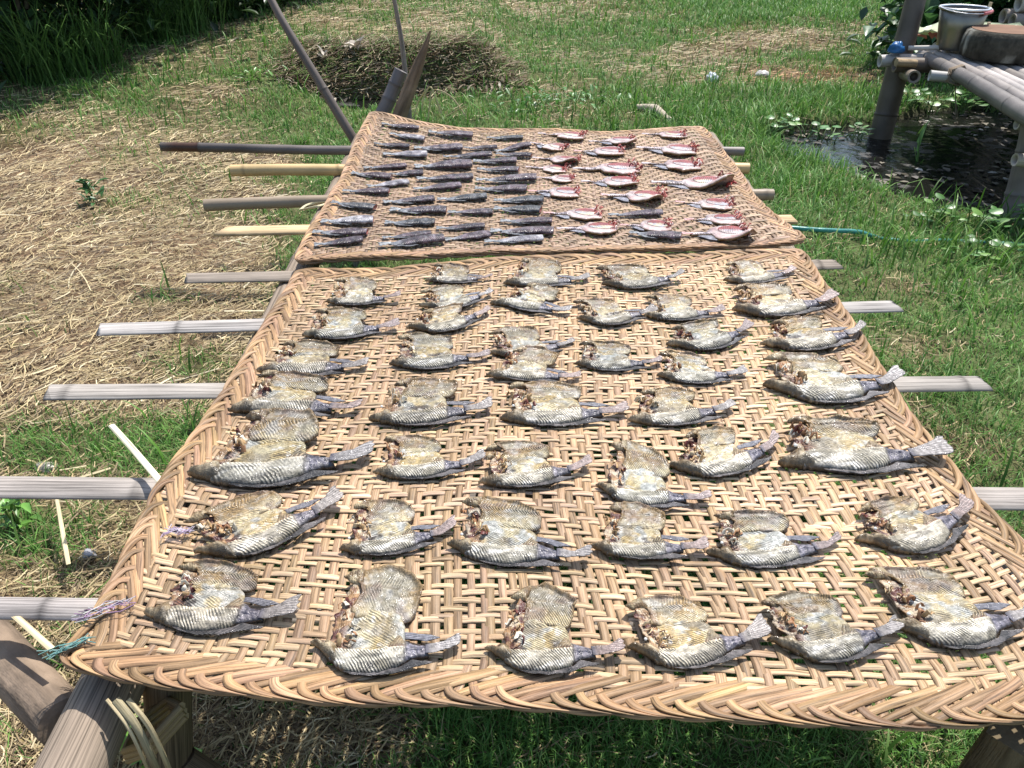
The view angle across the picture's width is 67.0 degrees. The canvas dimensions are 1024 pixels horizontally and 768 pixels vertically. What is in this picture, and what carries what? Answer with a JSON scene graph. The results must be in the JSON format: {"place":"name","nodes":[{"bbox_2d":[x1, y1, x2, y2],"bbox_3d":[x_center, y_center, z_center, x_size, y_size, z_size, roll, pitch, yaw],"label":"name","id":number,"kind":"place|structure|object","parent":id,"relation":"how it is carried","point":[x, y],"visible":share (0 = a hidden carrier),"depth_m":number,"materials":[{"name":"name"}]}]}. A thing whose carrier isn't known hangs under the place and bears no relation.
{"place":"outdoors","nodes":[
{"label":"outdoors","id":0,"kind":"place"},
{"bbox_2d":[0,0,1023,767],"bbox_3d":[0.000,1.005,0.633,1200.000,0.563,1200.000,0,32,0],"label":"ground","id":1,"kind":"structure","parent":0,"point":[852,284],"depth_m":3.24,"materials":[{"name":"plant"}]},
{"bbox_2d":[0,499,41,532],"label":"weed","id":2,"kind":"object","parent":1,"relation":"on","point":[8,505],"visible":0.86,"depth_m":1.79,"materials":[{"name":"green plant"}]},
{"bbox_2d":[55,499,70,564],"bbox_3d":[-1.007,0.304,1.727,0.009,0.061,0.243,-17,36,-24],"label":"bamboo splint","id":3,"kind":"object","parent":1,"relation":"on","point":[62,532],"visible":0.74,"depth_m":1.70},
{"bbox_2d":[0,0,147,81],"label":"grass clump","id":4,"kind":"object","parent":1,"relation":"on","point":[67,62],"visible":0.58,"depth_m":5.62,"materials":[{"name":"plant"}]},
{"bbox_2d":[0,0,160,92],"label":"shrub","id":5,"kind":"object","parent":1,"relation":"on","point":[29,11],"visible":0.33,"depth_m":5.76,"materials":[{"name":"green plant"}]},
{"bbox_2d":[74,178,108,205],"bbox_3d":[-1.990,-0.922,3.687,0.122,0.128,0.144,24,39,33],"label":"weed","id":6,"kind":"object","parent":1,"relation":"on","point":[86,187],"visible":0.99,"depth_m":3.68,"materials":[{"name":"green plant"}]},
{"bbox_2d":[7,0,177,41],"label":"shrub","id":7,"kind":"object","parent":1,"relation":"on","point":[133,3],"visible":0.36,"depth_m":6.17,"materials":[{"name":"green plant"}]},
{"bbox_2d":[9,0,177,69],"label":"grass clump","id":8,"kind":"object","parent":1,"relation":"on","point":[116,56],"visible":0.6,"depth_m":5.78,"materials":[{"name":"plant"}]},
{"bbox_2d":[0,0,188,88],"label":"grass clump","id":9,"kind":"object","parent":1,"relation":"on","point":[38,69],"visible":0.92,"depth_m":5.47,"materials":[{"name":"plant"}]},
{"bbox_2d":[82,0,202,45],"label":"grass clump","id":10,"kind":"object","parent":1,"relation":"on","point":[145,32],"visible":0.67,"depth_m":6.37,"materials":[{"name":"plant"}]},
{"bbox_2d":[43,0,266,32],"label":"shrub","id":11,"kind":"object","parent":1,"relation":"on","point":[213,25],"visible":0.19,"depth_m":6.86,"materials":[{"name":"green plant"}]},
{"bbox_2d":[137,0,245,35],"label":"grass clump","id":12,"kind":"object","parent":1,"relation":"on","point":[186,17],"visible":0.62,"depth_m":6.59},
{"bbox_2d":[165,0,300,20],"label":"shrub","id":13,"kind":"object","parent":1,"relation":"on","point":[237,13],"visible":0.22,"depth_m":7.37,"materials":[{"name":"green plant"}]},
{"bbox_2d":[259,29,532,100],"bbox_3d":[-0.847,-2.403,6.042,2.044,0.566,1.069,0,32,0],"label":"brush pile","id":14,"kind":"object","parent":1,"relation":"on","point":[454,41],"visible":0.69,"depth_m":5.92,"materials":[{"name":"brown plant"}]},
{"bbox_2d":[0,0,1023,767],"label":"grass","id":15,"kind":"structure","parent":1,"relation":"on","point":[792,162],"depth_m":3.61,"materials":[{"name":"plant"}]},
{"bbox_2d":[392,0,412,132],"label":"thin stick","id":16,"kind":"object","parent":15,"relation":"on","point":[401,43],"visible":0.52,"depth_m":3.12,"materials":[{"name":"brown wood"}]},
{"bbox_2d":[791,225,1022,244],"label":"garden hose","id":17,"kind":"object","parent":15,"relation":"on","point":[828,230],"visible":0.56,"depth_m":3.29,"materials":[{"name":"plastic"}]},
{"bbox_2d":[0,0,1023,767],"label":"dry straw","id":18,"kind":"object","parent":1,"relation":"on","point":[308,738],"visible":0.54,"depth_m":2.77,"materials":[{"name":"plant"}]},
{"bbox_2d":[467,85,570,112],"bbox_3d":[0.086,-1.998,5.383,0.602,0.137,0.616,-15,35,-22],"label":"weed","id":19,"kind":"object","parent":1,"relation":"on","point":[526,96],"visible":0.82,"depth_m":5.38,"materials":[{"name":"green plant"}]},
{"bbox_2d":[33,132,1023,767],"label":"bamboo rack","id":20,"kind":"object","parent":1,"relation":"on","point":[89,730],"visible":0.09,"depth_m":0.93,"materials":[{"name":"grey wood"}]},
{"bbox_2d":[0,620,73,745],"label":"leaning log","id":21,"kind":"object","parent":20,"relation":"attached to","point":[36,690],"visible":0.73,"depth_m":0.95,"materials":[{"name":"brown wood"}]},
{"bbox_2d":[105,697,170,767],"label":"rattan strap","id":22,"kind":"object","parent":20,"relation":"attached to","point":[121,709],"visible":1,"depth_m":0.86,"materials":[{"name":"wicker"}]},
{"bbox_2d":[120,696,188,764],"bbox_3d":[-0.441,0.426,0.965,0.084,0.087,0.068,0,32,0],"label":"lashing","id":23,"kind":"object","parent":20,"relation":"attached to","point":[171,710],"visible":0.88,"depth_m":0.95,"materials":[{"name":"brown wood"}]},
{"bbox_2d":[267,0,372,164],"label":"leaning pole","id":24,"kind":"object","parent":20,"relation":"attached to","point":[337,112],"visible":0.71,"depth_m":3.02,"materials":[{"name":"grey wood"}]},
{"bbox_2d":[373,67,406,142],"bbox_3d":[-0.510,-1.097,3.079,0.204,0.302,0.066,-5,33,-8],"label":"bamboo post","id":25,"kind":"object","parent":20,"relation":"attached to","point":[387,102],"visible":0.59,"depth_m":3.03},
{"bbox_2d":[389,30,430,139],"bbox_3d":[-0.404,-1.144,2.986,0.207,0.400,0.055,-10,34,-16],"label":"wooden stake","id":26,"kind":"object","parent":20,"relation":"on","point":[405,99],"visible":0.75,"depth_m":2.97,"materials":[{"name":"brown wood"}]},
{"bbox_2d":[159,142,744,155],"bbox_3d":[-0.219,-0.856,2.820,2.123,0.046,0.036,0,32,0],"label":"bamboo crossbar","id":27,"kind":"object","parent":20,"relation":"on","point":[268,148],"visible":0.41,"depth_m":2.81,"materials":[{"name":"wood"}]},
{"bbox_2d":[203,189,774,211],"bbox_3d":[-0.058,-0.558,2.349,1.724,0.046,0.039,-1,32,-2],"label":"bamboo crossbar","id":28,"kind":"object","parent":20,"relation":"on","point":[242,203],"visible":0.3,"depth_m":2.31,"materials":[{"name":"wood"}]},
{"bbox_2d":[229,161,749,176],"bbox_3d":[-0.068,-0.724,2.614,1.748,0.050,0.042,-1,32,-1],"label":"bamboo crossbar","id":29,"kind":"object","parent":20,"relation":"on","point":[245,170],"visible":0.41,"depth_m":2.58,"materials":[{"name":"wood"}]},
{"bbox_2d":[96,301,903,335],"bbox_3d":[-0.008,-0.150,1.694,1.760,0.013,0.054,-2,32,-3],"label":"split bamboo crossbar","id":30,"kind":"object","parent":20,"relation":"on","point":[178,327],"visible":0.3,"depth_m":1.65,"materials":[{"name":"wood"}]},
{"bbox_2d":[213,215,797,236],"bbox_3d":[-0.004,-0.437,2.131,1.595,0.008,0.055,-2,32,-3],"label":"bamboo lath","id":31,"kind":"object","parent":20,"relation":"on","point":[269,230],"visible":0.19,"depth_m":2.09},
{"bbox_2d":[0,476,1023,510],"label":"split bamboo crossbar","id":32,"kind":"object","parent":20,"relation":"on","point":[116,488],"visible":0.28,"depth_m":1.19,"materials":[{"name":"wood"}]},
{"bbox_2d":[0,597,1023,627],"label":"split bamboo crossbar","id":33,"kind":"object","parent":20,"relation":"on","point":[47,608],"visible":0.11,"depth_m":0.99,"materials":[{"name":"wood"}]},
{"bbox_2d":[11,616,54,649],"bbox_3d":[-0.632,0.300,0.989,0.184,0.020,0.008,21,38,30],"label":"bamboo splint","id":34,"kind":"object","parent":33,"relation":"attached to","point":[34,633],"visible":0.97,"depth_m":0.96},
{"bbox_2d":[184,259,843,283],"bbox_3d":[0.014,-0.282,1.904,1.618,0.013,0.056,-2,32,-3],"label":"split bamboo crossbar","id":35,"kind":"object","parent":20,"relation":"on","point":[262,276],"visible":0.27,"depth_m":1.87,"materials":[{"name":"wood"}]},
{"bbox_2d":[43,376,992,400],"bbox_3d":[0.015,0.003,1.451,1.769,0.013,0.053,-1,32,-1],"label":"split bamboo crossbar","id":36,"kind":"object","parent":20,"relation":"on","point":[58,392],"visible":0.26,"depth_m":1.44,"materials":[{"name":"wood"}]},
{"bbox_2d":[60,248,1023,731],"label":"woven mat","id":37,"kind":"object","parent":20,"relation":"on","point":[918,700],"visible":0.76,"depth_m":1.04,"materials":[{"name":"wicker"}]},
{"bbox_2d":[71,596,135,622],"bbox_3d":[-0.497,0.273,0.944,0.072,0.007,0.023,-11,34,-17],"label":"tangled thread","id":38,"kind":"object","parent":37,"relation":"on","point":[99,610],"visible":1,"depth_m":0.94},
{"bbox_2d":[108,424,160,481],"bbox_3d":[-0.600,0.108,1.231,0.010,0.007,0.214,-26,41,-35],"label":"bamboo splint","id":39,"kind":"object","parent":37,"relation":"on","point":[137,454],"visible":1,"depth_m":1.22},
{"bbox_2d":[143,558,301,634],"bbox_3d":[-0.355,0.263,0.959,0.191,0.024,0.114,0,32,0],"label":"dried split fish","id":40,"kind":"object","parent":37,"relation":"on","point":[208,597],"visible":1,"depth_m":0.95},
{"bbox_2d":[183,485,343,558],"bbox_3d":[-0.345,0.182,1.085,0.209,0.028,0.129,-25,40,-33],"label":"dried split fish","id":41,"kind":"object","parent":37,"relation":"on","point":[246,525],"visible":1,"depth_m":1.07},
{"bbox_2d":[187,408,374,489],"bbox_3d":[-0.345,0.104,1.208,0.243,0.035,0.197,11,34,17],"label":"dried split fish","id":42,"kind":"object","parent":37,"relation":"on","point":[266,449],"visible":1,"depth_m":1.20},
{"bbox_2d":[227,370,362,415],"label":"dried split fish","id":43,"kind":"object","parent":37,"relation":"on","point":[295,389],"visible":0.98,"depth_m":1.35},
{"bbox_2d":[256,339,369,375],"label":"dried split fish","id":44,"kind":"object","parent":37,"relation":"on","point":[312,356],"visible":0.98,"depth_m":1.46},
{"bbox_2d":[302,306,399,340],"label":"dried split fish","id":45,"kind":"object","parent":37,"relation":"on","point":[335,323],"visible":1,"depth_m":1.56},
{"bbox_2d":[325,276,400,306],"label":"dried split fish","id":46,"kind":"object","parent":37,"relation":"on","point":[354,291],"visible":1,"depth_m":1.69},
{"bbox_2d":[310,564,460,676],"bbox_3d":[-0.165,0.283,0.926,0.148,0.024,0.176,-21,38,-29],"label":"dried split fish","id":47,"kind":"object","parent":37,"relation":"on","point":[376,613],"visible":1,"depth_m":0.91},
{"bbox_2d":[339,499,456,556],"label":"dried split fish","id":48,"kind":"object","parent":37,"relation":"on","point":[382,527],"visible":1,"depth_m":1.07},
{"bbox_2d":[372,434,485,480],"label":"dried split fish","id":49,"kind":"object","parent":37,"relation":"on","point":[415,457],"visible":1,"depth_m":1.19},
{"bbox_2d":[368,377,492,426],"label":"dried split fish","id":50,"kind":"object","parent":37,"relation":"on","point":[416,401],"visible":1,"depth_m":1.32},
{"bbox_2d":[389,332,490,370],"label":"dried split fish","id":51,"kind":"object","parent":37,"relation":"on","point":[421,351],"visible":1,"depth_m":1.48},
{"bbox_2d":[406,303,490,333],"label":"dried split fish","id":52,"kind":"object","parent":37,"relation":"on","point":[443,319],"visible":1,"depth_m":1.59},
{"bbox_2d":[419,284,492,308],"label":"dried split fish","id":53,"kind":"object","parent":37,"relation":"on","point":[441,295],"visible":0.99,"depth_m":1.68},
{"bbox_2d":[425,262,492,283],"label":"dried split fish","id":54,"kind":"object","parent":37,"relation":"on","point":[449,273],"visible":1,"depth_m":1.79},
{"bbox_2d":[447,496,591,567],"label":"dried split fish","id":55,"kind":"object","parent":37,"relation":"on","point":[500,532],"visible":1,"depth_m":1.05},
{"bbox_2d":[490,282,572,312],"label":"dried split fish","id":56,"kind":"object","parent":37,"relation":"on","point":[531,297],"visible":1,"depth_m":1.67},
{"bbox_2d":[488,325,574,357],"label":"dried split fish","id":57,"kind":"object","parent":37,"relation":"on","point":[512,338],"visible":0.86,"depth_m":1.53},
{"bbox_2d":[486,345,581,381],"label":"dried split fish","id":58,"kind":"object","parent":37,"relation":"on","point":[527,363],"visible":1,"depth_m":1.43},
{"bbox_2d":[478,440,591,488],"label":"dried split fish","id":59,"kind":"object","parent":37,"relation":"on","point":[517,464],"visible":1,"depth_m":1.18},
{"bbox_2d":[503,257,590,286],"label":"dried split fish","id":60,"kind":"object","parent":37,"relation":"on","point":[539,270],"visible":0.98,"depth_m":1.78},
{"bbox_2d":[485,582,625,674],"bbox_3d":[0.049,0.296,0.908,0.151,0.020,0.122,23,39,32],"label":"dried split fish","id":61,"kind":"object","parent":37,"relation":"on","point":[536,637],"visible":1,"depth_m":0.90},
{"bbox_2d":[500,380,629,427],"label":"dried split fish","id":62,"kind":"object","parent":37,"relation":"on","point":[545,404],"visible":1,"depth_m":1.32},
{"bbox_2d":[573,297,657,325],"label":"dried split fish","id":63,"kind":"object","parent":37,"relation":"on","point":[604,312],"visible":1,"depth_m":1.62},
{"bbox_2d":[574,340,662,371],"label":"dried split fish","id":64,"kind":"object","parent":37,"relation":"on","point":[606,356],"visible":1,"depth_m":1.46},
{"bbox_2d":[596,263,684,289],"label":"dried split fish","id":65,"kind":"object","parent":37,"relation":"on","point":[628,276],"visible":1,"depth_m":1.76},
{"bbox_2d":[590,501,709,560],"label":"dried split fish","id":66,"kind":"object","parent":37,"relation":"on","point":[634,529],"visible":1,"depth_m":1.05},
{"bbox_2d":[596,440,711,507],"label":"dried split fish","id":67,"kind":"object","parent":37,"relation":"on","point":[638,472],"visible":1,"depth_m":1.16},
{"bbox_2d":[628,386,735,427],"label":"dried split fish","id":68,"kind":"object","parent":37,"relation":"on","point":[668,406],"visible":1,"depth_m":1.31},
{"bbox_2d":[644,292,725,321],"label":"dried split fish","id":69,"kind":"object","parent":37,"relation":"on","point":[675,308],"visible":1,"depth_m":1.63},
{"bbox_2d":[625,594,770,670],"bbox_3d":[0.220,0.292,0.913,0.170,0.023,0.103,3,32,4],"label":"dried split fish","id":70,"kind":"object","parent":37,"relation":"on","point":[678,632],"visible":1,"depth_m":0.91},
{"bbox_2d":[656,349,747,384],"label":"dried split fish","id":71,"kind":"object","parent":37,"relation":"on","point":[688,367],"visible":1,"depth_m":1.42},
{"bbox_2d":[666,317,753,351],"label":"dried split fish","id":72,"kind":"object","parent":37,"relation":"on","point":[703,335],"visible":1,"depth_m":1.53},
{"bbox_2d":[669,424,779,478],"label":"dried split fish","id":73,"kind":"object","parent":37,"relation":"on","point":[713,452],"visible":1,"depth_m":1.21},
{"bbox_2d":[723,259,796,283],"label":"dried split fish","id":74,"kind":"object","parent":37,"relation":"on","point":[747,271],"visible":0.99,"depth_m":1.79},
{"bbox_2d":[706,509,840,569],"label":"dried split fish","id":75,"kind":"object","parent":37,"relation":"on","point":[757,539],"visible":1,"depth_m":1.04},
{"bbox_2d":[732,281,839,317],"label":"dried split fish","id":76,"kind":"object","parent":37,"relation":"on","point":[773,299],"visible":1,"depth_m":1.66},
{"bbox_2d":[760,315,865,352],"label":"dried split fish","id":77,"kind":"object","parent":37,"relation":"on","point":[799,333],"visible":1,"depth_m":1.53},
{"bbox_2d":[761,590,903,663],"bbox_3d":[0.378,0.291,0.919,0.163,0.020,0.101,12,34,18],"label":"dried split fish","id":78,"kind":"object","parent":37,"relation":"on","point":[815,628],"visible":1,"depth_m":0.92},
{"bbox_2d":[762,351,904,405],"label":"dried split fish","id":79,"kind":"object","parent":37,"relation":"on","point":[813,378],"visible":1,"depth_m":1.38},
{"bbox_2d":[777,414,953,475],"bbox_3d":[0.547,0.092,1.230,0.277,0.037,0.143,-3,32,-4],"label":"dried split fish","id":80,"kind":"object","parent":37,"relation":"on","point":[838,444],"visible":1,"depth_m":1.21},
{"bbox_2d":[854,493,973,555],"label":"dried split fish","id":81,"kind":"object","parent":37,"relation":"on","point":[903,525],"visible":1,"depth_m":1.07},
{"bbox_2d":[864,566,1023,650],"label":"dried split fish","id":82,"kind":"object","parent":37,"relation":"on","point":[936,607],"visible":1,"depth_m":0.94},
{"bbox_2d":[294,111,805,264],"bbox_3d":[0.103,-0.646,2.369,1.293,0.093,1.268,0,32,0],"label":"woven mat","id":83,"kind":"object","parent":20,"relation":"on","point":[363,152],"visible":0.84,"depth_m":2.24,"materials":[{"name":"wicker"}]},
{"bbox_2d":[320,215,373,224],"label":"headless fish","id":84,"kind":"object","parent":83,"relation":"on","point":[360,219],"visible":1,"depth_m":2.05},
{"bbox_2d":[378,233,444,245],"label":"headless fish","id":85,"kind":"object","parent":83,"relation":"on","point":[422,239],"visible":1,"depth_m":1.92},
{"bbox_2d":[389,205,446,213],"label":"headless fish","id":86,"kind":"object","parent":83,"relation":"on","point":[429,209],"visible":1,"depth_m":2.14},
{"bbox_2d":[413,159,471,167],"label":"headless fish","id":87,"kind":"object","parent":83,"relation":"on","point":[459,163],"visible":1,"depth_m":2.51},
{"bbox_2d":[475,173,536,181],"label":"headless fish","id":88,"kind":"object","parent":83,"relation":"on","point":[520,177],"visible":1,"depth_m":2.40},
{"bbox_2d":[484,235,543,242],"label":"headless fish","id":89,"kind":"object","parent":83,"relation":"on","point":[526,238],"visible":1,"depth_m":1.94},
{"bbox_2d":[490,226,553,235],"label":"headless fish","id":90,"kind":"object","parent":83,"relation":"on","point":[543,230],"visible":1,"depth_m":1.99},
{"bbox_2d":[528,185,581,197],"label":"pink split fish","id":91,"kind":"object","parent":83,"relation":"on","point":[565,192],"visible":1,"depth_m":2.30},
{"bbox_2d":[543,205,604,220],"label":"pink split fish","id":92,"kind":"object","parent":83,"relation":"on","point":[585,214],"visible":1,"depth_m":2.11},
{"bbox_2d":[556,219,619,234],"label":"pink split fish","id":93,"kind":"object","parent":83,"relation":"on","point":[599,228],"visible":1,"depth_m":2.01},
{"bbox_2d":[573,144,625,155],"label":"pink split fish","id":94,"kind":"object","parent":83,"relation":"on","point":[611,151],"visible":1,"depth_m":2.64},
{"bbox_2d":[572,158,642,175],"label":"pink split fish","id":95,"kind":"object","parent":83,"relation":"on","point":[622,169],"visible":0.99,"depth_m":2.49},
{"bbox_2d":[580,171,638,186],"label":"pink split fish","id":96,"kind":"object","parent":83,"relation":"on","point":[616,181],"visible":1,"depth_m":2.38},
{"bbox_2d":[600,186,667,201],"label":"pink split fish","id":97,"kind":"object","parent":83,"relation":"on","point":[639,196],"visible":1,"depth_m":2.25},
{"bbox_2d":[619,217,673,230],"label":"pink split fish","id":98,"kind":"object","parent":83,"relation":"on","point":[654,225],"visible":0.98,"depth_m":2.03},
{"bbox_2d":[628,230,681,239],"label":"headless fish","id":99,"kind":"object","parent":83,"relation":"on","point":[665,234],"visible":1,"depth_m":1.96},
{"bbox_2d":[636,141,699,155],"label":"pink split fish","id":100,"kind":"object","parent":83,"relation":"on","point":[677,149],"visible":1,"depth_m":2.65},
{"bbox_2d":[641,157,703,171],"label":"pink split fish","id":101,"kind":"object","parent":83,"relation":"on","point":[683,165],"visible":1,"depth_m":2.50},
{"bbox_2d":[651,170,736,189],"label":"pink split fish","id":102,"kind":"object","parent":83,"relation":"on","point":[698,182],"visible":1,"depth_m":2.34},
{"bbox_2d":[675,195,735,210],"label":"pink split fish","id":103,"kind":"object","parent":83,"relation":"on","point":[722,204],"visible":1,"depth_m":2.18},
{"bbox_2d":[684,210,745,225],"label":"pink split fish","id":104,"kind":"object","parent":83,"relation":"on","point":[726,219],"visible":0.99,"depth_m":2.07},
{"bbox_2d":[682,222,757,240],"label":"pink split fish","id":105,"kind":"object","parent":83,"relation":"on","point":[726,232],"visible":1,"depth_m":1.98},
{"bbox_2d":[517,84,631,109],"bbox_3d":[0.401,-2.037,5.481,0.772,0.105,0.710,-21,38,-29],"label":"weed","id":106,"kind":"object","parent":1,"relation":"on","point":[590,96],"visible":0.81,"depth_m":5.50,"materials":[{"name":"green plant"}]},
{"bbox_2d":[840,0,1014,56],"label":"shrub","id":107,"kind":"object","parent":1,"relation":"on","point":[931,12],"visible":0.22,"depth_m":6.40,"materials":[{"name":"green plant"}]},
{"bbox_2d":[868,0,1023,218],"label":"bamboo platform","id":108,"kind":"structure","parent":1,"relation":"on","point":[999,86],"depth_m":4.41,"materials":[{"name":"grey wood"}]},
{"bbox_2d":[936,2,993,50],"bbox_3d":[2.653,-2.116,4.571,0.301,0.253,0.291,0,32,0],"label":"bucket","id":109,"kind":"object","parent":108,"relation":"on","point":[956,21],"visible":0.81,"depth_m":4.51,"materials":[{"name":"metal"}]},
{"bbox_2d":[959,24,1023,63],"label":"chopping block","id":110,"kind":"object","parent":108,"relation":"on","point":[998,43],"depth_m":4.25,"materials":[{"name":"brown wood"}]},
{"bbox_2d":[998,0,1023,25],"bbox_3d":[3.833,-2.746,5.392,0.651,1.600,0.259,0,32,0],"label":"plastic bag","id":111,"kind":"object","parent":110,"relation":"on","point":[1015,14],"visible":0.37,"depth_m":5.45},
{"bbox_2d":[961,207,1011,236],"bbox_3d":[2.087,-0.714,3.405,0.216,0.119,0.246,0,32,0],"label":"water hyacinth","id":112,"kind":"object","parent":1,"relation":"on","point":[977,212],"visible":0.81,"depth_m":3.39,"materials":[{"name":"green plant"}]},
{"bbox_2d":[767,109,1022,220],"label":"water","id":113,"kind":"structure","parent":0,"point":[939,147],"depth_m":4.67,"materials":[{"name":"liquid"}]},
{"bbox_2d":[781,110,1018,221],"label":"plants","id":114,"kind":"object","parent":113,"relation":"on","point":[956,167],"visible":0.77,"depth_m":4.38,"materials":[{"name":"green plant"}]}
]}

